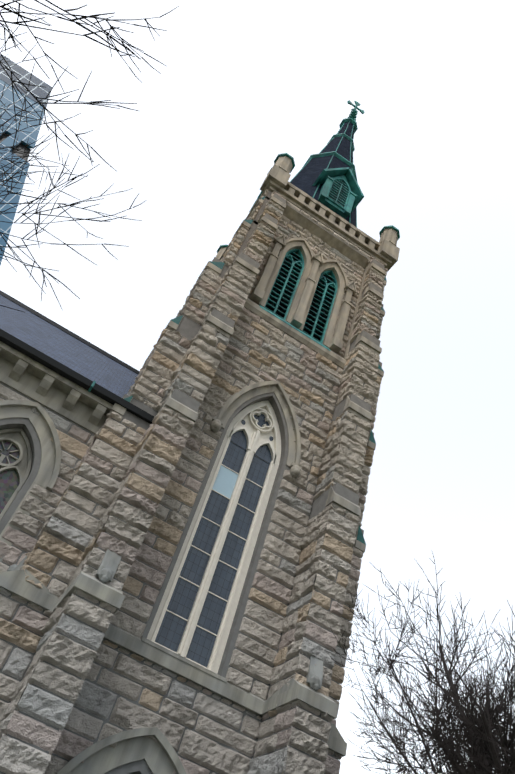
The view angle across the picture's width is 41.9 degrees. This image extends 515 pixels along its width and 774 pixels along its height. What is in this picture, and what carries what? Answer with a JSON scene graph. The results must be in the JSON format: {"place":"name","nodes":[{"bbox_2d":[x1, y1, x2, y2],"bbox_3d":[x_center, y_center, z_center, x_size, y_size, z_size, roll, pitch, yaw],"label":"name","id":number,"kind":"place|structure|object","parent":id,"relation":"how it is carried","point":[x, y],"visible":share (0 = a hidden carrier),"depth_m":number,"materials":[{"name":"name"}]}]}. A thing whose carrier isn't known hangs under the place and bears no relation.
{"place":"outdoors","nodes":[
{"label":"outdoors","id":0,"kind":"place"},
{"bbox_2d":[0,441,19,513],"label":"window glass","id":1,"kind":"object","parent":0,"point":[9,482],"visible":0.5,"depth_m":19.98,"materials":[{"name":"grey glass"}]},
{"bbox_2d":[0,55,51,264],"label":"office tower","id":2,"kind":"structure","parent":0,"point":[7,99],"depth_m":119.05,"materials":[{"name":"blue glass"}]},
{"bbox_2d":[7,549,322,690],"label":"church buttress gablets","id":3,"kind":"object","parent":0,"point":[107,569],"visible":0.5,"depth_m":17.90,"materials":[{"name":"grey stone"}]},
{"bbox_2d":[0,190,385,773],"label":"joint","id":4,"kind":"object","parent":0,"point":[188,329],"visible":0.12,"depth_m":21.25,"materials":[{"name":"grey concrete"}]},
{"bbox_2d":[0,295,137,397],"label":"roof","id":5,"kind":"structure","parent":4,"relation":"on","point":[64,348],"depth_m":26.34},
{"bbox_2d":[0,133,153,423],"bbox_3d":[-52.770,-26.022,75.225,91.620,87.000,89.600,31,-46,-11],"label":"church gutters","id":6,"kind":"object","parent":5,"relation":"attached to","point":[45,360],"visible":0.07,"depth_m":22.07,"materials":[{"name":"black metal"}]},
{"bbox_2d":[0,156,399,773],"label":"stone trim","id":7,"kind":"structure","parent":4,"relation":"attached to","point":[27,376],"depth_m":21.75,"materials":[{"name":"beige stone"}]},
{"bbox_2d":[147,401,280,673],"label":"church window frames","id":8,"kind":"structure","parent":4,"relation":"in","point":[257,435],"depth_m":21.88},
{"bbox_2d":[155,414,272,666],"bbox_3d":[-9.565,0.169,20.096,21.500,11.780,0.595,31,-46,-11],"label":"window glass","id":9,"kind":"object","parent":8,"relation":"in","point":[173,626],"visible":0.58,"depth_m":21.19,"materials":[{"name":"grey glass"}]},
{"bbox_2d":[212,465,237,497],"bbox_3d":[-1.127,3.252,23.148,0.850,1.093,0.001,31,-46,-11],"label":"window pane","id":10,"kind":"object","parent":8,"relation":"in","point":[225,482],"visible":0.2,"depth_m":23.15,"materials":[{"name":"glass"}]},
{"bbox_2d":[0,189,387,773],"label":"stone wall","id":11,"kind":"structure","parent":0,"point":[65,653],"depth_m":19.76,"materials":[{"name":"beige stone"}]},
{"bbox_2d":[88,100,399,391],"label":"copper trim","id":12,"kind":"structure","parent":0,"point":[327,178],"depth_m":37.79,"materials":[{"name":"teal metal"}]},
{"bbox_2d":[124,196,386,544],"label":"church coping flashings","id":13,"kind":"object","parent":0,"point":[177,320],"visible":0.17,"depth_m":27.43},
{"bbox_2d":[0,0,514,773],"label":"sky","id":14,"kind":"structure","parent":0,"point":[242,84],"materials":[{"name":"white"}]},
{"bbox_2d":[265,180,347,340],"bbox_3d":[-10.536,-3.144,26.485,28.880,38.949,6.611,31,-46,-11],"label":"church belfry interior","id":15,"kind":"object","parent":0,"point":[285,307],"visible":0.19,"depth_m":32.02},
{"bbox_2d":[290,122,355,226],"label":"spire roof","id":16,"kind":"structure","parent":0,"point":[305,178],"depth_m":43.62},
{"bbox_2d":[284,188,375,249],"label":"cornice gaps","id":17,"kind":"object","parent":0,"point":[325,215],"depth_m":36.35,"materials":[{"name":"stone"}]},
{"bbox_3d":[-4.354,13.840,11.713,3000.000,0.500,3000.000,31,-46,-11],"label":"ground","id":18,"kind":"structure","parent":0,"visible":0},
{"bbox_2d":[0,0,178,311],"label":"tree","id":19,"kind":"object","parent":18,"relation":"on","point":[12,37],"visible":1,"depth_m":9.27,"materials":[{"name":"brown plant"}]},
{"bbox_2d":[330,581,514,773],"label":"tree","id":20,"kind":"object","parent":18,"relation":"on","point":[400,748],"visible":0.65,"depth_m":14.40,"materials":[{"name":"brown plant"}]},
{"bbox_2d":[340,552,514,773],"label":"tree","id":21,"kind":"object","parent":18,"relation":"on","point":[488,730],"visible":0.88,"depth_m":13.68,"materials":[{"name":"brown plant"}]}
]}

